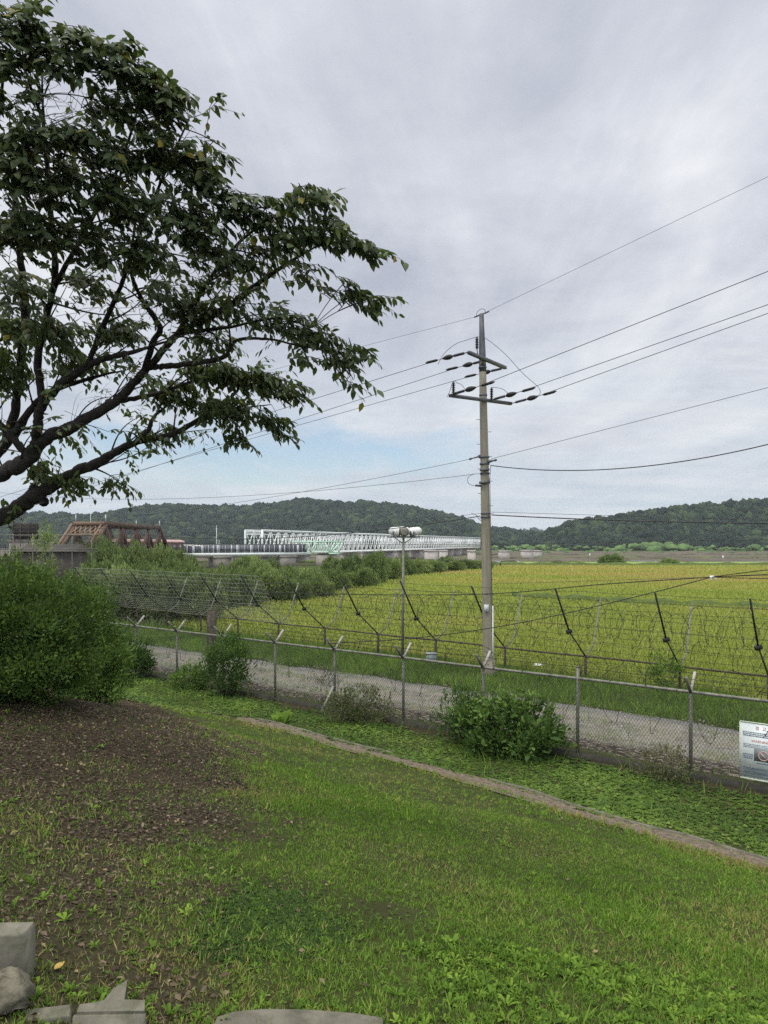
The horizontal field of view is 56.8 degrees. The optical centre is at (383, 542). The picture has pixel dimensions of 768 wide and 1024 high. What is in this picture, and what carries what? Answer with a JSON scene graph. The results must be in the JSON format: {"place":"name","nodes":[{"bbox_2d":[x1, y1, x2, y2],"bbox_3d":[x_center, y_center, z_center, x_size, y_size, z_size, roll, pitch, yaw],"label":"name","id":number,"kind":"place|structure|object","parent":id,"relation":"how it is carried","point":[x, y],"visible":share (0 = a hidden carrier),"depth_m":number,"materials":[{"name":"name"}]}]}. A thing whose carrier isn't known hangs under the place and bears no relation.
{"place":"outdoors","nodes":[
{"label":"outdoors","id":0,"kind":"place"},
{"bbox_2d":[1,542,548,549],"bbox_3d":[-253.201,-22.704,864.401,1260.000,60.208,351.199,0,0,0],"label":"hill","id":1,"kind":"structure","parent":0,"point":[360,549],"depth_m":730.92,"materials":[{"name":"plant"}]},
{"bbox_2d":[0,497,542,548],"bbox_3d":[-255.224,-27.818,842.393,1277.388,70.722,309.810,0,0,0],"label":"forest","id":2,"kind":"object","parent":1,"relation":"on","point":[232,522],"visible":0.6,"depth_m":828.50,"materials":[{"name":"plant"}]},
{"bbox_2d":[215,1009,382,1023],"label":"stone slab","id":3,"kind":"structure","parent":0,"point":[284,1016],"depth_m":3.55,"materials":[{"name":"stone"}]},
{"bbox_2d":[0,562,767,1023],"bbox_3d":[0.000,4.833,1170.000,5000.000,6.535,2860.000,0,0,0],"label":"ground","id":4,"kind":"structure","parent":0,"point":[382,910],"depth_m":6.65,"materials":[{"name":"plant"}]},
{"bbox_2d":[1,543,21,595],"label":"riverside shrub","id":5,"kind":"object","parent":4,"relation":"on","point":[15,557],"visible":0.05,"depth_m":65.22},
{"bbox_2d":[0,922,35,979],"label":"kerb block","id":6,"kind":"object","parent":4,"relation":"on","point":[18,944],"depth_m":3.42,"materials":[{"name":"concrete"}]},
{"bbox_2d":[0,966,35,1014],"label":"rough stone","id":7,"kind":"object","parent":4,"relation":"on","point":[17,988],"visible":1,"depth_m":3.17,"materials":[{"name":"stone"}]},
{"bbox_2d":[8,521,43,553],"bbox_3d":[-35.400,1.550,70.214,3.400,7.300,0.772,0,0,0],"label":"hut","id":8,"kind":"object","parent":4,"relation":"on","point":[22,531],"visible":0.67,"depth_m":69.96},
{"bbox_2d":[29,518,63,597],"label":"young tree","id":9,"kind":"object","parent":4,"relation":"on","point":[45,537],"visible":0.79,"depth_m":49.93,"materials":[{"name":"green plant"}]},
{"bbox_2d":[23,1005,71,1023],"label":"kerb block","id":10,"kind":"object","parent":4,"relation":"on","point":[44,1012],"depth_m":3.18,"materials":[{"name":"concrete"}]},
{"bbox_2d":[0,534,96,580],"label":"tall wire fence","id":11,"kind":"object","parent":4,"relation":"on","point":[61,548],"visible":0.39,"depth_m":55.93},
{"bbox_2d":[0,538,472,561],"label":"telecom cable","id":12,"kind":"object","parent":11,"relation":"attached to","point":[263,551],"visible":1,"depth_m":33.00,"materials":[{"name":"metal"}]},
{"bbox_2d":[34,544,451,545],"bbox_3d":[-16.459,0.156,41.261,50.000,0.212,0.013,0,0,37],"label":"telecom cable","id":13,"kind":"object","parent":11,"relation":"attached to","point":[344,544],"visible":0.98,"depth_m":29.60,"materials":[{"name":"metal"}]},
{"bbox_2d":[18,544,89,598],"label":"guard hut","id":14,"kind":"object","parent":4,"relation":"on","point":[78,557],"visible":0.12,"depth_m":64.50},
{"bbox_2d":[0,548,132,706],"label":"round bush","id":15,"kind":"object","parent":4,"relation":"on","point":[52,644],"visible":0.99,"depth_m":10.20,"materials":[{"name":"green plant"}]},
{"bbox_2d":[55,559,108,609],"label":"riverside shrub","id":16,"kind":"object","parent":4,"relation":"on","point":[92,565],"visible":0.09,"depth_m":47.52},
{"bbox_2d":[50,623,142,706],"bbox_3d":[-6.677,2.810,16.449,2.029,2.454,1.990,0,0,-25],"label":"tall bush","id":17,"kind":"object","parent":4,"relation":"on","point":[108,681],"visible":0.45,"depth_m":16.28,"materials":[{"name":"green plant"}]},
{"bbox_2d":[76,552,126,580],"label":"riverside shrub","id":18,"kind":"object","parent":4,"relation":"on","point":[104,564],"visible":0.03,"depth_m":57.85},
{"bbox_2d":[86,532,130,568],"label":"riverside shrub","id":19,"kind":"object","parent":4,"relation":"on","point":[103,551],"visible":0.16,"depth_m":73.23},
{"bbox_2d":[72,980,145,1023],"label":"kerb block","id":20,"kind":"object","parent":4,"relation":"on","point":[115,1006],"depth_m":3.19,"materials":[{"name":"concrete"}]},
{"bbox_2d":[58,515,168,554],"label":"truss bridge","id":21,"kind":"structure","parent":4,"relation":"on","point":[76,532],"depth_m":105.82,"materials":[{"name":"metal"}]},
{"bbox_2d":[110,539,184,551],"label":"railway carriage","id":22,"kind":"object","parent":21,"relation":"on","point":[177,544],"visible":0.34,"depth_m":137.30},
{"bbox_2d":[95,563,150,621],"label":"riverside shrub","id":23,"kind":"object","parent":4,"relation":"on","point":[128,569],"visible":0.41,"depth_m":46.08,"materials":[{"name":"plant"}]},
{"bbox_2d":[117,537,155,567],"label":"riverside shrub","id":24,"kind":"object","parent":4,"relation":"on","point":[140,556],"visible":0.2,"depth_m":77.47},
{"bbox_2d":[119,627,157,676],"bbox_3d":[-9.150,3.978,25.638,2.051,1.907,1.810,0,0,0],"label":"bush","id":25,"kind":"object","parent":4,"relation":"on","point":[145,661],"visible":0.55,"depth_m":25.50,"materials":[{"name":"green plant"}]},
{"bbox_2d":[124,560,174,577],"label":"riverside shrub","id":26,"kind":"object","parent":4,"relation":"on","point":[147,567],"visible":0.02,"depth_m":55.17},
{"bbox_2d":[146,542,177,569],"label":"riverside shrub","id":27,"kind":"object","parent":4,"relation":"on","point":[161,554],"visible":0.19,"depth_m":79.16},
{"bbox_2d":[136,568,190,624],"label":"riverside shrub","id":28,"kind":"object","parent":4,"relation":"on","point":[161,573],"visible":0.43,"depth_m":45.06,"materials":[{"name":"plant"}]},
{"bbox_2d":[163,548,198,573],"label":"riverside shrub","id":29,"kind":"object","parent":4,"relation":"on","point":[180,554],"visible":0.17,"depth_m":75.63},
{"bbox_2d":[166,658,209,689],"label":"bush","id":30,"kind":"object","parent":4,"relation":"on","point":[178,675],"visible":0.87,"depth_m":23.42,"materials":[{"name":"green plant"}]},
{"bbox_2d":[167,557,213,581],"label":"riverside shrub","id":31,"kind":"object","parent":4,"relation":"on","point":[180,570],"visible":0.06,"depth_m":53.51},
{"bbox_2d":[177,570,227,621],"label":"riverside shrub","id":32,"kind":"object","parent":4,"relation":"on","point":[202,592],"visible":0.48,"depth_m":45.26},
{"bbox_2d":[0,0,408,530],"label":"tree","id":33,"kind":"object","parent":4,"relation":"on","point":[165,101],"visible":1,"depth_m":5.80,"materials":[{"name":"green plant"}]},
{"bbox_2d":[28,960,389,1019],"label":"weeds","id":34,"kind":"object","parent":4,"relation":"on","point":[221,1006],"visible":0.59,"depth_m":3.50,"materials":[{"name":"plant"}]},
{"bbox_2d":[207,609,216,678],"bbox_3d":[-6.115,3.685,25.211,0.240,2.630,0.240,0,0,37],"label":"concrete post","id":35,"kind":"object","parent":4,"relation":"on","point":[211,614],"visible":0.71,"depth_m":25.12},
{"bbox_2d":[204,561,241,607],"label":"riverside shrub","id":36,"kind":"object","parent":4,"relation":"on","point":[222,570],"visible":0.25,"depth_m":54.62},
{"bbox_2d":[196,630,257,695],"bbox_3d":[-5.009,3.869,22.575,1.876,2.180,1.669,0,0,-24],"label":"bush","id":37,"kind":"object","parent":4,"relation":"on","point":[234,674],"visible":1,"depth_m":22.44,"materials":[{"name":"green plant"}]},
{"bbox_2d":[228,555,260,571],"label":"riverside shrub","id":38,"kind":"object","parent":4,"relation":"on","point":[240,561],"visible":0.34,"depth_m":102.87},
{"bbox_2d":[184,544,306,567],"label":"walkway bridge","id":39,"kind":"structure","parent":4,"relation":"on","point":[215,554],"depth_m":151.81,"materials":[{"name":"metal"}]},
{"bbox_2d":[227,565,263,608],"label":"riverside shrub","id":40,"kind":"object","parent":4,"relation":"on","point":[243,573],"visible":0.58,"depth_m":55.39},
{"bbox_2d":[29,565,467,628],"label":"undergrowth","id":41,"kind":"object","parent":4,"relation":"on","point":[158,623],"visible":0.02,"depth_m":45.31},
{"bbox_2d":[240,554,271,575],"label":"riverside shrub","id":42,"kind":"object","parent":4,"relation":"on","point":[253,565],"visible":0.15,"depth_m":73.64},
{"bbox_2d":[172,876,359,977],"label":"dark creepers","id":43,"kind":"object","parent":4,"relation":"on","point":[303,914],"visible":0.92,"depth_m":4.73,"materials":[{"name":"plant"}]},
{"bbox_2d":[253,562,290,602],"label":"riverside shrub","id":44,"kind":"object","parent":4,"relation":"on","point":[261,574],"visible":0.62,"depth_m":61.16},
{"bbox_2d":[271,710,292,722],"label":"broadleaf plant","id":45,"kind":"object","parent":4,"relation":"on","point":[283,717],"visible":0.92,"depth_m":18.88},
{"bbox_2d":[278,565,302,579],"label":"riverside shrub","id":46,"kind":"object","parent":4,"relation":"on","point":[288,572],"visible":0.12,"depth_m":67.61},
{"bbox_2d":[271,575,312,601],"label":"riverside shrub","id":47,"kind":"object","parent":4,"relation":"on","point":[294,581],"visible":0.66,"depth_m":61.18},
{"bbox_2d":[296,567,329,582],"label":"riverside shrub","id":48,"kind":"object","parent":4,"relation":"on","point":[308,573],"visible":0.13,"depth_m":69.20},
{"bbox_2d":[292,541,343,565],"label":"green truss span","id":49,"kind":"object","parent":4,"relation":"on","point":[319,559],"visible":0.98,"depth_m":160.52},
{"bbox_2d":[305,574,335,597],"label":"riverside shrub","id":50,"kind":"object","parent":4,"relation":"on","point":[322,583],"visible":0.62,"depth_m":65.29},
{"bbox_2d":[304,665,341,704],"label":"dry shrub","id":51,"kind":"object","parent":4,"relation":"on","point":[322,684],"visible":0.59,"depth_m":21.48,"materials":[{"name":"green plant"}]},
{"bbox_2d":[319,555,338,571],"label":"riverside shrub","id":52,"kind":"object","parent":4,"relation":"on","point":[330,562],"visible":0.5,"depth_m":111.12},
{"bbox_2d":[318,564,351,591],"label":"riverside shrub","id":53,"kind":"object","parent":4,"relation":"on","point":[337,574],"visible":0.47,"depth_m":75.23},
{"bbox_2d":[337,551,361,586],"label":"riverside shrub","id":54,"kind":"object","parent":4,"relation":"on","point":[348,563],"visible":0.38,"depth_m":83.27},
{"bbox_2d":[317,680,401,723],"bbox_3d":[-0.638,4.421,19.365,2.481,1.293,1.527,0,0,0],"label":"dry shrub","id":55,"kind":"object","parent":4,"relation":"on","point":[357,712],"visible":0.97,"depth_m":19.28,"materials":[{"name":"green plant"}]},
{"bbox_2d":[244,529,480,560],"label":"railway bridge","id":56,"kind":"structure","parent":4,"relation":"on","point":[452,549],"depth_m":267.37,"materials":[{"name":"metal"}]},
{"bbox_2d":[345,563,381,586],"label":"riverside shrub","id":57,"kind":"object","parent":4,"relation":"on","point":[358,575],"visible":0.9,"depth_m":80.92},
{"bbox_2d":[361,549,391,581],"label":"riverside shrub","id":58,"kind":"object","parent":4,"relation":"on","point":[377,562],"visible":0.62,"depth_m":89.00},
{"bbox_2d":[0,696,757,1022],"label":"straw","id":59,"kind":"object","parent":4,"relation":"on","point":[248,839],"visible":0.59,"depth_m":6.80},
{"bbox_2d":[0,688,766,1023],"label":"fallen leaves","id":60,"kind":"object","parent":4,"relation":"on","point":[110,792],"depth_m":7.17,"materials":[{"name":"plant"}]},
{"bbox_2d":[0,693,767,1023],"bbox_3d":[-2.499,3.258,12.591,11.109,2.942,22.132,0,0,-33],"label":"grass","id":61,"kind":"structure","parent":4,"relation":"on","point":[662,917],"depth_m":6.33,"materials":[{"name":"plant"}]},
{"bbox_2d":[0,694,767,1023],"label":"weeds","id":62,"kind":"object","parent":4,"relation":"on","point":[152,966],"visible":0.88,"depth_m":4.84,"materials":[{"name":"plant"}]},
{"bbox_2d":[0,699,767,1023],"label":"creepers","id":63,"kind":"object","parent":4,"relation":"on","point":[185,954],"visible":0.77,"depth_m":5.57,"materials":[{"name":"plant"}]},
{"bbox_2d":[10,702,767,1023],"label":"tall grass","id":64,"kind":"structure","parent":4,"relation":"on","point":[468,988],"depth_m":4.80,"materials":[{"name":"plant"}]},
{"bbox_2d":[16,609,767,793],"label":"chain link fence","id":65,"kind":"object","parent":4,"relation":"on","point":[761,788],"visible":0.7,"depth_m":17.63,"materials":[{"name":"metal"}]},
{"bbox_2d":[331,577,709,643],"bbox_3d":[3.682,1.945,20.158,10.720,2.028,0.305,0,0,8],"label":"drop cable","id":66,"kind":"object","parent":65,"relation":"attached to","point":[530,620],"visible":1,"depth_m":20.16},
{"bbox_3d":[9.049,0.978,19.500,0.223,0.152,0.080,0,0,0],"label":"cable tie","id":67,"kind":"object","parent":66,"relation":"attached to","visible":0},
{"bbox_2d":[123,577,707,594],"bbox_3d":[-1.603,1.533,27.719,26.806,1.209,1.182,0,0,35],"label":"drop cable","id":68,"kind":"object","parent":67,"relation":"attached to","point":[442,594],"visible":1,"depth_m":25.17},
{"bbox_2d":[739,720,767,782],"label":"warning sign","id":69,"kind":"object","parent":65,"relation":"attached to","point":[753,751],"visible":1,"depth_m":13.97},
{"bbox_2d":[385,557,405,580],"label":"riverside shrub","id":70,"kind":"object","parent":4,"relation":"on","point":[395,566],"visible":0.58,"depth_m":95.94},
{"bbox_2d":[388,526,421,659],"bbox_3d":[0.869,2.313,28.823,1.291,5.975,0.788,0,0,24],"label":"floodlight post","id":71,"kind":"object","parent":4,"relation":"on","point":[412,532],"visible":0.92,"depth_m":28.75,"materials":[{"name":"metal"}]},
{"bbox_2d":[396,552,417,575],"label":"riverside shrub","id":72,"kind":"object","parent":4,"relation":"on","point":[410,568],"visible":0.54,"depth_m":109.20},
{"bbox_2d":[57,567,767,699],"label":"barbed wire fence","id":73,"kind":"object","parent":4,"relation":"on","point":[757,647],"visible":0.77,"depth_m":29.83,"materials":[{"name":"metal"}]},
{"bbox_2d":[409,557,434,573],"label":"riverside shrub","id":74,"kind":"object","parent":4,"relation":"on","point":[422,565],"visible":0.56,"depth_m":115.02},
{"bbox_2d":[423,550,438,559],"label":"bridge pier","id":75,"kind":"structure","parent":4,"relation":"on","point":[431,554],"depth_m":238.41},
{"bbox_2d":[105,620,767,730],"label":"verge grass","id":76,"kind":"structure","parent":4,"relation":"on","point":[425,667],"depth_m":24.56,"materials":[{"name":"plant"}]},
{"bbox_2d":[425,559,447,572],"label":"riverside shrub","id":77,"kind":"object","parent":4,"relation":"on","point":[439,565],"visible":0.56,"depth_m":120.61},
{"bbox_2d":[110,670,767,861],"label":"ground cover","id":78,"kind":"object","parent":4,"relation":"on","point":[607,802],"visible":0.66,"depth_m":14.71,"materials":[{"name":"plant"}]},
{"bbox_2d":[442,558,466,571],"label":"riverside shrub","id":79,"kind":"object","parent":4,"relation":"on","point":[454,565],"visible":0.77,"depth_m":126.46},
{"bbox_2d":[428,682,488,740],"bbox_3d":[1.834,4.230,17.539,1.535,1.607,1.449,0,0,0],"label":"bush","id":80,"kind":"object","parent":4,"relation":"on","point":[468,696],"visible":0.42,"depth_m":17.51,"materials":[{"name":"green plant"}]},
{"bbox_2d":[456,559,480,569],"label":"riverside shrub","id":81,"kind":"object","parent":4,"relation":"on","point":[472,565],"visible":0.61,"depth_m":134.69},
{"bbox_2d":[198,553,767,561],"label":"reeds","id":82,"kind":"object","parent":4,"relation":"on","point":[628,557],"visible":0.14,"depth_m":334.62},
{"bbox_2d":[426,309,556,677],"bbox_3d":[3.866,-1.561,25.682,3.984,14.022,3.151,0,0,37],"label":"utility pole","id":83,"kind":"object","parent":4,"relation":"on","point":[487,579],"visible":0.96,"depth_m":25.86,"materials":[{"name":"concrete"}]},
{"bbox_2d":[0,473,478,498],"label":"service line","id":84,"kind":"object","parent":83,"relation":"attached to","point":[295,492],"visible":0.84,"depth_m":30.73,"materials":[{"name":"metal"}]},
{"bbox_2d":[37,366,461,504],"bbox_3d":[-17.077,-3.262,41.477,50.003,6.666,0.019,0,0,37],"label":"power line","id":85,"kind":"object","parent":83,"relation":"attached to","point":[295,420],"visible":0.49,"depth_m":30.75,"materials":[{"name":"metal"}]},
{"bbox_2d":[35,459,468,523],"bbox_3d":[-10.923,-2.174,36.800,36.001,1.927,0.014,0,0,37],"label":"service line","id":86,"kind":"object","parent":83,"relation":"attached to","point":[268,497],"visible":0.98,"depth_m":32.32,"materials":[{"name":"metal"}]},
{"bbox_2d":[47,374,477,496],"bbox_3d":[-16.242,-3.897,42.628,50.002,5.397,0.019,0,0,37],"label":"power line","id":87,"kind":"object","parent":83,"relation":"attached to","point":[301,424],"visible":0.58,"depth_m":32.33,"materials":[{"name":"metal"}]},
{"bbox_2d":[89,516,479,538],"bbox_3d":[-6.879,-0.578,33.801,26.004,0.828,0.033,0,0,37],"label":"telecom cable","id":88,"kind":"object","parent":83,"relation":"attached to","point":[301,536],"visible":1,"depth_m":31.02,"materials":[{"name":"metal"}]},
{"bbox_2d":[477,271,767,386],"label":"power line","id":89,"kind":"object","parent":83,"relation":"attached to","point":[632,325],"visible":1,"depth_m":21.14,"materials":[{"name":"metal"}]},
{"bbox_2d":[490,444,767,470],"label":"service cable","id":90,"kind":"object","parent":83,"relation":"attached to","point":[634,467],"visible":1,"depth_m":22.71,"materials":[{"name":"rubber"}]},
{"bbox_2d":[491,514,767,523],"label":"telecom cable","id":91,"kind":"object","parent":83,"relation":"attached to","point":[637,520],"visible":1,"depth_m":22.67,"materials":[{"name":"rubber"}]},
{"bbox_2d":[492,387,767,458],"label":"service line","id":92,"kind":"object","parent":83,"relation":"attached to","point":[635,421],"visible":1,"depth_m":22.69,"materials":[{"name":"metal"}]},
{"bbox_2d":[517,304,767,392],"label":"power line","id":93,"kind":"object","parent":83,"relation":"attached to","point":[653,344],"visible":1,"depth_m":22.43,"materials":[{"name":"metal"}]},
{"bbox_2d":[523,539,767,543],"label":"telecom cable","id":94,"kind":"object","parent":83,"relation":"attached to","point":[642,541],"visible":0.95,"depth_m":22.83,"materials":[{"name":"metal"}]},
{"bbox_2d":[539,313,767,395],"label":"power line","id":95,"kind":"object","parent":83,"relation":"attached to","point":[661,351],"visible":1,"depth_m":23.21,"materials":[{"name":"metal"}]},
{"bbox_2d":[235,717,767,869],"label":"gutter","id":96,"kind":"object","parent":4,"relation":"on","point":[663,834],"visible":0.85,"depth_m":13.28,"materials":[{"name":"concrete"}]},
{"bbox_2d":[436,683,577,760],"bbox_3d":[2.818,4.252,16.492,3.198,1.809,2.151,0,0,0],"label":"bush","id":97,"kind":"object","parent":4,"relation":"on","point":[491,733],"visible":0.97,"depth_m":16.29,"materials":[{"name":"green plant"}]},
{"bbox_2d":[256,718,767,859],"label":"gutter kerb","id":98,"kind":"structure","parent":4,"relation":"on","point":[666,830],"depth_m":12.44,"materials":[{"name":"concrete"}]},
{"bbox_2d":[519,550,533,558],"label":"bridge pier","id":99,"kind":"structure","parent":4,"relation":"on","point":[529,554],"depth_m":330.00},
{"bbox_2d":[312,542,767,552],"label":"scrub","id":100,"kind":"object","parent":4,"relation":"on","point":[658,547],"visible":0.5,"depth_m":567.94,"materials":[{"name":"plant"}]},
{"bbox_2d":[385,927,767,1023],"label":"weeds","id":101,"kind":"object","parent":4,"relation":"on","point":[696,1006],"visible":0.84,"depth_m":4.58,"materials":[{"name":"plant"}]},
{"bbox_2d":[631,739,697,783],"bbox_3d":[5.825,4.598,14.643,1.382,0.993,0.947,0,0,0],"label":"dry shrub","id":102,"kind":"object","parent":4,"relation":"on","point":[656,772],"visible":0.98,"depth_m":14.64,"materials":[{"name":"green plant"}]},
{"bbox_2d":[643,647,687,692],"bbox_3d":[9.266,4.207,23.361,1.453,1.611,1.088,0,0,-23],"label":"vine shrub","id":103,"kind":"object","parent":4,"relation":"on","point":[676,667],"visible":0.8,"depth_m":23.27,"materials":[{"name":"green plant"}]},
{"bbox_2d":[0,0,767,529],"label":"sky","id":104,"kind":"structure","parent":0,"point":[499,149],"materials":[{"name":"grey"}]},
{"bbox_2d":[1,550,767,560],"bbox_3d":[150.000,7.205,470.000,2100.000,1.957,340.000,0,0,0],"label":"mud flats","id":105,"kind":"structure","parent":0,"point":[697,553],"depth_m":377.41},
{"bbox_2d":[10,632,764,782],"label":"road","id":106,"kind":"structure","parent":0,"point":[436,701],"depth_m":19.61,"materials":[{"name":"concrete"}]},
{"bbox_2d":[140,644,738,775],"bbox_3d":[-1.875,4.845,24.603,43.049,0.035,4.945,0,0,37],"label":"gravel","id":107,"kind":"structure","parent":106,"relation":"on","point":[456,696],"depth_m":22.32,"materials":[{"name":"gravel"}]},
{"bbox_2d":[170,564,767,698],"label":"rice field","id":108,"kind":"structure","parent":0,"point":[763,696],"depth_m":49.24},
{"bbox_2d":[493,562,767,565],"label":"bank","id":109,"kind":"structure","parent":0,"point":[623,563],"depth_m":159.03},
{"bbox_2d":[512,591,767,608],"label":"field bank","id":110,"kind":"structure","parent":0,"point":[670,601],"depth_m":58.55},
{"bbox_2d":[523,562,757,563],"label":"field","id":111,"kind":"structure","parent":0,"point":[645,562],"depth_m":185.98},
{"bbox_2d":[597,553,627,562],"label":"field bush","id":112,"kind":"object","parent":111,"relation":"on","point":[614,557],"visible":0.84,"depth_m":163.39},
{"bbox_2d":[557,513,767,550],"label":"hill","id":113,"kind":"structure","parent":0,"point":[692,550],"depth_m":589.08,"materials":[{"name":"plant"}]},
{"bbox_2d":[528,497,767,550],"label":"forest","id":114,"kind":"object","parent":113,"relation":"on","point":[570,534],"visible":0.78,"depth_m":635.15,"materials":[{"name":"plant"}]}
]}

